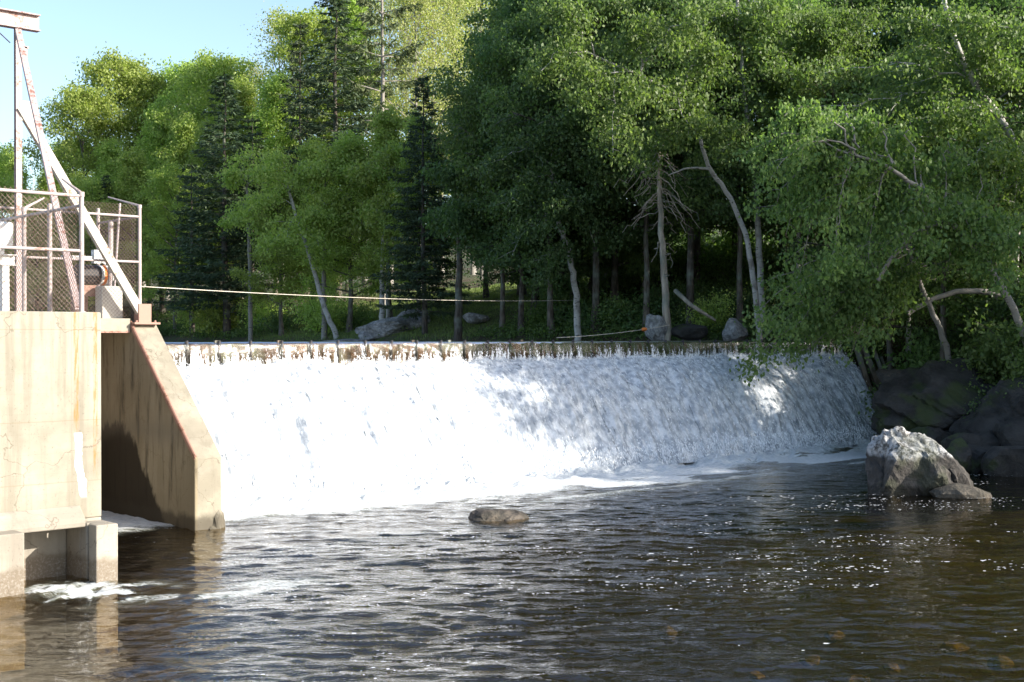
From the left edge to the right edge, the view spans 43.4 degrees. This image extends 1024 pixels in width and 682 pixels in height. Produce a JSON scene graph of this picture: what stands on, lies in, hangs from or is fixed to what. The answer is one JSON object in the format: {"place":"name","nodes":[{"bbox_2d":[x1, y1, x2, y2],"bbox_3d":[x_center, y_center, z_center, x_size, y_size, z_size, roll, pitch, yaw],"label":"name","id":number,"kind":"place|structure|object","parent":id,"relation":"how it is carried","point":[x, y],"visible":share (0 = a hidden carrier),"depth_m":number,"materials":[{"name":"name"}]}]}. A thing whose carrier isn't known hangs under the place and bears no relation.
{"place":"outdoors","nodes":[
{"label":"outdoors","id":0,"kind":"place"},
{"bbox_2d":[0,0,917,217],"label":"sky","id":1,"kind":"structure","parent":0,"point":[70,29],"materials":[{"name":"blue"}]},
{"bbox_2d":[165,340,842,366],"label":"veil water","id":2,"kind":"structure","parent":0,"point":[194,360],"depth_m":36.66,"materials":[{"name":"white liquid"}]},
{"bbox_2d":[0,437,1023,681],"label":"river water","id":3,"kind":"structure","parent":0,"point":[268,591],"depth_m":18.09,"materials":[{"name":"liquid"}]},
{"bbox_2d":[469,509,528,520],"bbox_3d":[-0.248,3.501,25.260,1.177,0.439,0.733,0,0,-13],"label":"river rock","id":4,"kind":"object","parent":3,"relation":"in","point":[493,514],"visible":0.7,"depth_m":25.05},
{"bbox_2d":[176,349,878,503],"bbox_3d":[3.013,1.851,35.236,27.544,3.325,4.173,0,0,-42],"label":"water spray","id":5,"kind":"object","parent":3,"relation":"on","point":[593,454],"visible":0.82,"depth_m":33.20,"materials":[{"name":"white"}]},
{"bbox_2d":[865,426,973,495],"bbox_3d":[9.260,3.179,29.429,2.434,2.521,2.131,0,0,-2],"label":"river boulder","id":6,"kind":"object","parent":3,"relation":"in","point":[900,461],"visible":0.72,"depth_m":28.67,"materials":[{"name":"stone"}]},
{"bbox_2d":[929,483,991,499],"bbox_3d":[9.981,3.407,28.544,1.336,0.557,1.177,0,0,-42],"label":"river rock","id":7,"kind":"object","parent":3,"relation":"in","point":[956,491],"visible":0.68,"depth_m":28.15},
{"bbox_2d":[981,445,1023,476],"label":"bank rock","id":8,"kind":"object","parent":3,"relation":"in","point":[1002,461],"visible":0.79,"depth_m":32.64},
{"bbox_2d":[9,216,1020,390],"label":"ground","id":9,"kind":"structure","parent":0,"point":[466,280],"depth_m":58.82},
{"bbox_2d":[5,195,70,311],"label":"broadleaf tree","id":10,"kind":"object","parent":9,"relation":"on","point":[35,226],"visible":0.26,"depth_m":91.33,"materials":[{"name":"green plant"}]},
{"bbox_2d":[0,311,117,597],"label":"concrete abutment","id":11,"kind":"object","parent":9,"relation":"on","point":[52,524],"visible":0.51,"depth_m":18.54,"materials":[{"name":"concrete"}]},
{"bbox_2d":[0,221,15,310],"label":"control cabinet","id":12,"kind":"object","parent":11,"relation":"on","point":[3,260],"visible":0.67,"depth_m":20.96,"materials":[{"name":"metal"}]},
{"bbox_2d":[0,197,78,311],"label":"chain link fence","id":13,"kind":"object","parent":11,"relation":"on","point":[24,277],"visible":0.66,"depth_m":20.03,"materials":[{"name":"metal"}]},
{"bbox_2d":[0,178,85,311],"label":"chain link fence","id":14,"kind":"object","parent":11,"relation":"on","point":[80,195],"visible":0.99,"depth_m":18.71,"materials":[{"name":"metal"}]},
{"bbox_2d":[0,8,159,323],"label":"hoist gantry","id":15,"kind":"object","parent":11,"relation":"on","point":[26,112],"visible":0.91,"depth_m":23.97,"materials":[{"name":"metal"}]},
{"bbox_2d":[0,79,135,254],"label":"broadleaf tree","id":16,"kind":"object","parent":9,"relation":"on","point":[77,106],"visible":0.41,"depth_m":94.59,"materials":[{"name":"green plant"}]},
{"bbox_2d":[30,169,113,311],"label":"broadleaf tree","id":17,"kind":"object","parent":9,"relation":"on","point":[63,199],"visible":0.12,"depth_m":87.53,"materials":[{"name":"green plant"}]},
{"bbox_2d":[44,41,155,255],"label":"broadleaf tree","id":18,"kind":"object","parent":9,"relation":"on","point":[116,65],"visible":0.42,"depth_m":98.25,"materials":[{"name":"green plant"}]},
{"bbox_2d":[52,173,147,311],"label":"broadleaf tree","id":19,"kind":"object","parent":9,"relation":"on","point":[90,188],"visible":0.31,"depth_m":85.48,"materials":[{"name":"green plant"}]},
{"bbox_2d":[53,137,152,287],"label":"broadleaf tree","id":20,"kind":"object","parent":9,"relation":"on","point":[105,153],"visible":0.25,"depth_m":91.29,"materials":[{"name":"green plant"}]},
{"bbox_2d":[79,64,176,305],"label":"broadleaf tree","id":21,"kind":"object","parent":9,"relation":"on","point":[152,87],"visible":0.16,"depth_m":98.06,"materials":[{"name":"green plant"}]},
{"bbox_2d":[84,146,178,321],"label":"broadleaf tree","id":22,"kind":"object","parent":9,"relation":"on","point":[131,162],"visible":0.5,"depth_m":85.28,"materials":[{"name":"green plant"}]},
{"bbox_2d":[111,95,196,313],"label":"broadleaf tree","id":23,"kind":"object","parent":9,"relation":"on","point":[156,137],"visible":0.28,"depth_m":91.20,"materials":[{"name":"green plant"}]},
{"bbox_2d":[101,321,224,530],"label":"buttress","id":24,"kind":"structure","parent":9,"relation":"on","point":[160,458],"depth_m":25.10,"materials":[{"name":"concrete"}]},
{"bbox_2d":[124,157,218,333],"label":"broadleaf tree","id":25,"kind":"object","parent":9,"relation":"on","point":[165,176],"visible":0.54,"depth_m":79.44,"materials":[{"name":"green plant"}]},
{"bbox_2d":[141,111,203,299],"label":"broadleaf tree","id":26,"kind":"object","parent":9,"relation":"on","point":[184,129],"visible":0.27,"depth_m":87.34,"materials":[{"name":"green plant"}]},
{"bbox_2d":[144,164,221,336],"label":"spruce tree","id":27,"kind":"object","parent":9,"relation":"on","point":[178,255],"visible":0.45,"depth_m":76.65,"materials":[{"name":"green plant"}]},
{"bbox_2d":[135,50,246,244],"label":"broadleaf tree","id":28,"kind":"object","parent":9,"relation":"on","point":[173,73],"visible":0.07,"depth_m":96.92,"materials":[{"name":"green plant"}]},
{"bbox_2d":[153,114,238,292],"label":"broadleaf tree","id":29,"kind":"object","parent":9,"relation":"on","point":[200,162],"visible":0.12,"depth_m":83.50,"materials":[{"name":"green plant"}]},
{"bbox_2d":[144,44,265,302],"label":"broadleaf tree","id":30,"kind":"object","parent":9,"relation":"on","point":[212,68],"visible":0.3,"depth_m":90.42,"materials":[{"name":"green plant"}]},
{"bbox_2d":[168,290,246,336],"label":"shrub","id":31,"kind":"object","parent":9,"relation":"on","point":[215,320],"visible":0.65,"depth_m":73.78,"materials":[{"name":"green plant"}]},
{"bbox_2d":[150,72,294,336],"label":"spruce tree","id":32,"kind":"object","parent":9,"relation":"on","point":[207,251],"visible":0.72,"depth_m":72.95,"materials":[{"name":"green plant"}]},
{"bbox_2d":[196,72,275,308],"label":"broadleaf tree","id":33,"kind":"object","parent":9,"relation":"on","point":[247,95],"visible":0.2,"depth_m":83.43,"materials":[{"name":"green plant"}]},
{"bbox_2d":[212,117,287,312],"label":"spruce tree","id":34,"kind":"object","parent":9,"relation":"on","point":[239,285],"visible":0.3,"depth_m":73.65,"materials":[{"name":"green plant"}]},
{"bbox_2d":[211,136,291,340],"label":"bare trunk tree","id":35,"kind":"object","parent":9,"relation":"on","point":[230,174],"visible":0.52,"depth_m":69.51,"materials":[{"name":"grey plant"}]},
{"bbox_2d":[240,1,305,275],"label":"budding tree","id":36,"kind":"object","parent":9,"relation":"on","point":[278,41],"visible":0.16,"depth_m":97.11,"materials":[{"name":"green plant"}]},
{"bbox_2d":[225,150,320,336],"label":"maple tree","id":37,"kind":"object","parent":9,"relation":"on","point":[281,289],"visible":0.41,"depth_m":67.74,"materials":[{"name":"green plant"}]},
{"bbox_2d":[238,68,308,299],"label":"broadleaf tree","id":38,"kind":"object","parent":9,"relation":"on","point":[271,118],"visible":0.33,"depth_m":81.27,"materials":[{"name":"green plant"}]},
{"bbox_2d":[233,144,347,338],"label":"birch tree","id":39,"kind":"object","parent":9,"relation":"on","point":[284,236],"visible":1,"depth_m":61.83,"materials":[{"name":"green plant"}]},
{"bbox_2d":[259,19,331,305],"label":"spruce tree","id":40,"kind":"object","parent":9,"relation":"on","point":[299,60],"visible":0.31,"depth_m":79.76,"materials":[{"name":"green plant"}]},
{"bbox_2d":[244,4,375,294],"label":"broadleaf tree","id":41,"kind":"object","parent":9,"relation":"on","point":[311,37],"visible":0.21,"depth_m":86.95,"materials":[{"name":"green plant"}]},
{"bbox_2d":[253,133,366,301],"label":"maple tree","id":42,"kind":"object","parent":9,"relation":"on","point":[302,196],"visible":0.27,"depth_m":67.92,"materials":[{"name":"green plant"}]},
{"bbox_2d":[275,276,359,335],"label":"shrub","id":43,"kind":"object","parent":9,"relation":"on","point":[306,313],"visible":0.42,"depth_m":65.69,"materials":[{"name":"green plant"}]},
{"bbox_2d":[285,141,358,338],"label":"bare trunk tree","id":44,"kind":"object","parent":9,"relation":"on","point":[339,207],"visible":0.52,"depth_m":63.07,"materials":[{"name":"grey plant"}]},
{"bbox_2d":[291,127,402,331],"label":"maple tree","id":45,"kind":"object","parent":9,"relation":"on","point":[351,143],"visible":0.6,"depth_m":63.41,"materials":[{"name":"green plant"}]},
{"bbox_2d":[280,0,415,300],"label":"spruce tree","id":46,"kind":"object","parent":9,"relation":"on","point":[358,103],"visible":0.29,"depth_m":75.54,"materials":[{"name":"green plant"}]},
{"bbox_2d":[314,0,401,289],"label":"broadleaf tree","id":47,"kind":"object","parent":9,"relation":"on","point":[353,9],"visible":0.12,"depth_m":91.26,"materials":[{"name":"green plant"}]},
{"bbox_2d":[321,104,434,316],"bbox_3d":[-6.025,-6.383,63.990,6.664,11.019,5.226,0,0,33],"label":"maple tree","id":48,"kind":"object","parent":9,"relation":"on","point":[386,125],"visible":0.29,"depth_m":63.40,"materials":[{"name":"green plant"}]},
{"bbox_2d":[344,140,425,317],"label":"bare trunk tree","id":49,"kind":"object","parent":9,"relation":"on","point":[363,205],"visible":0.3,"depth_m":61.44,"materials":[{"name":"green plant"}]},
{"bbox_2d":[340,0,431,304],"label":"pine tree","id":50,"kind":"object","parent":9,"relation":"on","point":[356,86],"visible":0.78,"depth_m":71.80,"materials":[{"name":"green plant"}]},
{"bbox_2d":[341,135,431,319],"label":"maple tree","id":51,"kind":"object","parent":9,"relation":"on","point":[384,204],"visible":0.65,"depth_m":61.20,"materials":[{"name":"green plant"}]},
{"bbox_2d":[355,309,430,340],"bbox_3d":[-5.416,-0.742,59.959,3.274,1.226,2.718,-16,11,-41],"label":"slab rock","id":52,"kind":"object","parent":9,"relation":"on","point":[384,327],"visible":0.81,"depth_m":59.35,"materials":[{"name":"stone"}]},
{"bbox_2d":[345,0,450,146],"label":"budding tree","id":53,"kind":"object","parent":9,"relation":"on","point":[378,50],"visible":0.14,"depth_m":87.55,"materials":[{"name":"green plant"}]},
{"bbox_2d":[354,0,463,287],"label":"budding tree","id":54,"kind":"object","parent":9,"relation":"on","point":[424,19],"visible":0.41,"depth_m":79.56,"materials":[{"name":"green plant"}]},
{"bbox_2d":[355,108,469,310],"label":"maple tree","id":55,"kind":"object","parent":9,"relation":"on","point":[394,185],"visible":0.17,"depth_m":60.63,"materials":[{"name":"green plant"}]},
{"bbox_2d":[245,280,588,340],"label":"grass","id":56,"kind":"structure","parent":9,"relation":"on","point":[473,290],"depth_m":62.64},
{"bbox_2d":[367,76,471,334],"bbox_3d":[-4.149,-6.078,57.408,4.612,11.783,4.407,0,0,7],"label":"spruce tree","id":57,"kind":"object","parent":9,"relation":"on","point":[409,274],"visible":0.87,"depth_m":57.39,"materials":[{"name":"green plant"}]},
{"bbox_2d":[379,0,484,286],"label":"budding tree","id":58,"kind":"object","parent":9,"relation":"on","point":[445,35],"visible":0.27,"depth_m":83.74,"materials":[{"name":"green plant"}]},
{"bbox_2d":[413,142,501,351],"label":"bare trunk tree","id":59,"kind":"object","parent":9,"relation":"on","point":[447,217],"visible":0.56,"depth_m":52.97,"materials":[{"name":"green plant"}]},
{"bbox_2d":[423,0,496,280],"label":"budding tree","id":60,"kind":"object","parent":9,"relation":"on","point":[478,3],"visible":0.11,"depth_m":85.69,"materials":[{"name":"green plant"}]},
{"bbox_2d":[423,0,526,295],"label":"broadleaf tree","id":61,"kind":"object","parent":9,"relation":"on","point":[479,16],"visible":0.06,"depth_m":61.08,"materials":[{"name":"green plant"}]},
{"bbox_2d":[425,38,573,335],"bbox_3d":[-0.512,-6.457,53.613,7.599,12.598,6.262,0,0,-26],"label":"broadleaf tree","id":62,"kind":"object","parent":9,"relation":"on","point":[467,102],"visible":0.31,"depth_m":52.66,"materials":[{"name":"green plant"}]},
{"bbox_2d":[166,339,841,366],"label":"dam","id":63,"kind":"structure","parent":9,"relation":"on","point":[261,351],"depth_m":32.30,"materials":[{"name":"concrete"}]},
{"bbox_2d":[101,318,129,332],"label":"gate deck","id":64,"kind":"structure","parent":63,"relation":"on","point":[115,325],"depth_m":25.41,"materials":[{"name":"concrete"}]},
{"bbox_2d":[0,195,141,316],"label":"chain link fence","id":65,"kind":"object","parent":64,"relation":"on","point":[125,261],"visible":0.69,"depth_m":25.43,"materials":[{"name":"metal"}]},
{"bbox_2d":[61,203,120,311],"bbox_3d":[-8.526,-1.615,25.849,1.121,2.336,0.674,0,0,-42],"label":"gear motor","id":66,"kind":"object","parent":64,"relation":"on","point":[95,276],"visible":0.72,"depth_m":25.89,"materials":[{"name":"metal"}]},
{"bbox_2d":[95,286,122,317],"bbox_3d":[-8.118,-0.775,25.908,0.440,0.655,0.330,0,0,-42],"label":"concrete pedestal","id":67,"kind":"object","parent":64,"relation":"on","point":[111,305],"visible":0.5,"depth_m":25.79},
{"bbox_2d":[434,126,584,336],"bbox_3d":[0.288,-4.824,53.474,6.608,9.346,7.774,0,0,16],"label":"broadleaf tree","id":68,"kind":"object","parent":9,"relation":"on","point":[478,247],"visible":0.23,"depth_m":52.12,"materials":[{"name":"green plant"}]},
{"bbox_2d":[430,0,617,317],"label":"broadleaf tree","id":69,"kind":"object","parent":9,"relation":"on","point":[511,6],"visible":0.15,"depth_m":53.30,"materials":[{"name":"green plant"}]},
{"bbox_2d":[462,108,623,342],"bbox_3d":[1.595,-4.010,49.095,5.897,9.365,4.283,0,0,24],"label":"birch tree","id":70,"kind":"object","parent":9,"relation":"on","point":[558,196],"visible":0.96,"depth_m":48.61,"materials":[{"name":"green plant"}]},
{"bbox_2d":[442,0,647,334],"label":"broadleaf tree","id":71,"kind":"object","parent":9,"relation":"on","point":[505,90],"visible":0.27,"depth_m":50.84,"materials":[{"name":"green plant"}]},
{"bbox_2d":[124,257,1023,387],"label":"undergrowth","id":72,"kind":"object","parent":9,"relation":"on","point":[511,327],"visible":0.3,"depth_m":52.74,"materials":[{"name":"green plant"}]},
{"bbox_2d":[485,1,668,305],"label":"broadleaf tree","id":73,"kind":"object","parent":9,"relation":"on","point":[582,268],"visible":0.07,"depth_m":53.17,"materials":[{"name":"green plant"}]},
{"bbox_2d":[476,0,719,333],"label":"broadleaf tree","id":74,"kind":"object","parent":9,"relation":"on","point":[596,274],"visible":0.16,"depth_m":49.60,"materials":[{"name":"green plant"}]},
{"bbox_2d":[584,286,654,329],"bbox_3d":[4.374,-1.133,50.506,2.785,2.126,2.939,0,0,31],"label":"shrub","id":75,"kind":"object","parent":9,"relation":"on","point":[607,314],"visible":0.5,"depth_m":50.18,"materials":[{"name":"green plant"}]},
{"bbox_2d":[549,3,706,305],"bbox_3d":[4.763,-8.669,53.844,8.294,14.877,8.250,0,0,-29],"label":"broadleaf tree","id":76,"kind":"object","parent":9,"relation":"on","point":[639,264],"visible":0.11,"depth_m":53.61,"materials":[{"name":"green plant"}]},
{"bbox_2d":[581,288,683,335],"bbox_3d":[4.887,-0.947,50.579,3.184,2.337,3.686,0,0,-43],"label":"shrub","id":77,"kind":"object","parent":9,"relation":"on","point":[636,316],"visible":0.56,"depth_m":49.83,"materials":[{"name":"green plant"}]},
{"bbox_2d":[510,0,773,339],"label":"birch tree","id":78,"kind":"object","parent":9,"relation":"on","point":[708,53],"visible":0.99,"depth_m":42.46,"materials":[{"name":"green plant"}]},
{"bbox_2d":[548,0,758,332],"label":"broadleaf tree","id":79,"kind":"object","parent":9,"relation":"on","point":[610,177],"visible":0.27,"depth_m":48.16,"materials":[{"name":"green plant"}]},
{"bbox_2d":[614,145,698,340],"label":"dead tree","id":80,"kind":"object","parent":9,"relation":"on","point":[660,200],"visible":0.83,"depth_m":45.91,"materials":[{"name":"grey wood"}]},
{"bbox_2d":[567,0,798,323],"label":"broadleaf tree","id":81,"kind":"object","parent":9,"relation":"on","point":[727,100],"visible":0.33,"depth_m":47.39,"materials":[{"name":"green plant"}]},
{"bbox_2d":[652,233,720,283],"bbox_3d":[7.404,-3.652,59.121,4.448,3.217,4.214,0,0,22],"label":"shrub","id":82,"kind":"object","parent":9,"relation":"on","point":[682,263],"visible":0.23,"depth_m":58.21,"materials":[{"name":"green plant"}]},
{"bbox_2d":[670,283,738,334],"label":"sapling","id":83,"kind":"object","parent":9,"relation":"on","point":[719,318],"visible":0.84,"depth_m":48.26,"materials":[{"name":"green plant"}]},
{"bbox_2d":[680,239,784,287],"bbox_3d":[9.956,-3.032,57.359,4.257,3.125,4.928,0,0,-22],"label":"shrub","id":84,"kind":"object","parent":9,"relation":"on","point":[726,266],"visible":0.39,"depth_m":56.67,"materials":[{"name":"green plant"}]},
{"bbox_2d":[660,0,824,330],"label":"birch tree","id":85,"kind":"object","parent":9,"relation":"on","point":[764,6],"visible":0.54,"depth_m":46.51,"materials":[{"name":"green plant"}]},
{"bbox_2d":[636,0,853,322],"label":"broadleaf tree","id":86,"kind":"object","parent":9,"relation":"on","point":[749,18],"visible":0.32,"depth_m":47.34,"materials":[{"name":"green plant"}]},
{"bbox_2d":[734,0,854,301],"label":"birch tree","id":87,"kind":"object","parent":9,"relation":"on","point":[798,2],"visible":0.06,"depth_m":49.65,"materials":[{"name":"green plant"}]},
{"bbox_2d":[693,0,897,271],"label":"broadleaf tree","id":88,"kind":"object","parent":9,"relation":"on","point":[749,227],"visible":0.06,"depth_m":55.22,"materials":[{"name":"green plant"}]},
{"bbox_2d":[746,0,904,306],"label":"broadleaf tree","id":89,"kind":"object","parent":9,"relation":"on","point":[835,28],"visible":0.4,"depth_m":46.99,"materials":[{"name":"green plant"}]},
{"bbox_2d":[757,0,953,258],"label":"broadleaf tree","id":90,"kind":"object","parent":9,"relation":"on","point":[857,6],"visible":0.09,"depth_m":51.70,"materials":[{"name":"green plant"}]},
{"bbox_2d":[729,223,1005,386],"bbox_3d":[11.085,-0.439,38.747,9.069,6.410,4.935,0,0,9],"label":"birch tree","id":91,"kind":"object","parent":9,"relation":"on","point":[863,294],"visible":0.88,"depth_m":38.69,"materials":[{"name":"green plant"}]},
{"bbox_2d":[731,95,1023,345],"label":"birch tree","id":92,"kind":"object","parent":9,"relation":"on","point":[824,154],"visible":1,"depth_m":35.58,"materials":[{"name":"green plant"}]},
{"bbox_2d":[771,83,986,368],"bbox_3d":[13.529,-2.918,44.608,6.883,11.894,8.098,0,0,-12],"label":"broadleaf tree","id":93,"kind":"object","parent":9,"relation":"on","point":[955,332],"visible":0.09,"depth_m":44.41,"materials":[{"name":"green plant"}]},
{"bbox_2d":[777,0,1023,254],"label":"birch tree","id":94,"kind":"object","parent":9,"relation":"on","point":[942,112],"visible":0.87,"depth_m":38.76,"materials":[{"name":"green plant"}]},
{"bbox_2d":[868,317,975,372],"bbox_3d":[14.638,0.686,43.423,3.933,3.003,4.151,0,0,-37],"label":"shrub","id":95,"kind":"object","parent":9,"relation":"on","point":[922,350],"visible":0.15,"depth_m":43.16,"materials":[{"name":"green plant"}]},
{"bbox_2d":[840,67,1023,360],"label":"broadleaf tree","id":96,"kind":"object","parent":9,"relation":"on","point":[942,307],"visible":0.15,"depth_m":41.43,"materials":[{"name":"green plant"}]},
{"bbox_2d":[871,358,994,434],"bbox_3d":[12.919,1.872,38.563,4.470,2.724,3.563,0,0,5],"label":"rock ledge","id":97,"kind":"object","parent":9,"relation":"on","point":[933,393],"visible":0.69,"depth_m":37.50,"materials":[{"name":"stone"}]},
{"bbox_2d":[869,0,1023,322],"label":"broadleaf tree","id":98,"kind":"object","parent":9,"relation":"on","point":[1007,7],"visible":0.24,"depth_m":40.82,"materials":[{"name":"green plant"}]},
{"bbox_2d":[918,258,1023,329],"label":"shrub","id":99,"kind":"object","parent":9,"relation":"on","point":[958,301],"visible":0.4,"depth_m":42.07,"materials":[{"name":"green plant"}]},
{"bbox_2d":[942,319,1014,384],"bbox_3d":[14.651,0.519,38.517,3.090,2.359,3.262,0,0,44],"label":"shrub","id":100,"kind":"object","parent":9,"relation":"on","point":[989,373],"visible":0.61,"depth_m":38.23,"materials":[{"name":"green plant"}]},
{"bbox_2d":[949,375,1023,433],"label":"rock ledge","id":101,"kind":"object","parent":9,"relation":"on","point":[993,407],"visible":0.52,"depth_m":35.87,"materials":[{"name":"stone"}]},
{"bbox_2d":[957,293,1023,371],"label":"shrub","id":102,"kind":"object","parent":9,"relation":"on","point":[996,336],"visible":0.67,"depth_m":38.05,"materials":[{"name":"green plant"}]},
{"bbox_2d":[966,266,1023,325],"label":"shrub","id":103,"kind":"object","parent":9,"relation":"on","point":[993,303],"visible":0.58,"depth_m":40.25,"materials":[{"name":"green plant"}]},
{"bbox_2d":[982,340,1023,386],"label":"shrub","id":104,"kind":"object","parent":9,"relation":"on","point":[1014,372],"visible":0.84,"depth_m":36.81,"materials":[{"name":"green plant"}]},
{"bbox_2d":[993,417,1023,445],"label":"bank rock","id":105,"kind":"object","parent":9,"relation":"on","point":[1010,432],"visible":0.59,"depth_m":34.33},
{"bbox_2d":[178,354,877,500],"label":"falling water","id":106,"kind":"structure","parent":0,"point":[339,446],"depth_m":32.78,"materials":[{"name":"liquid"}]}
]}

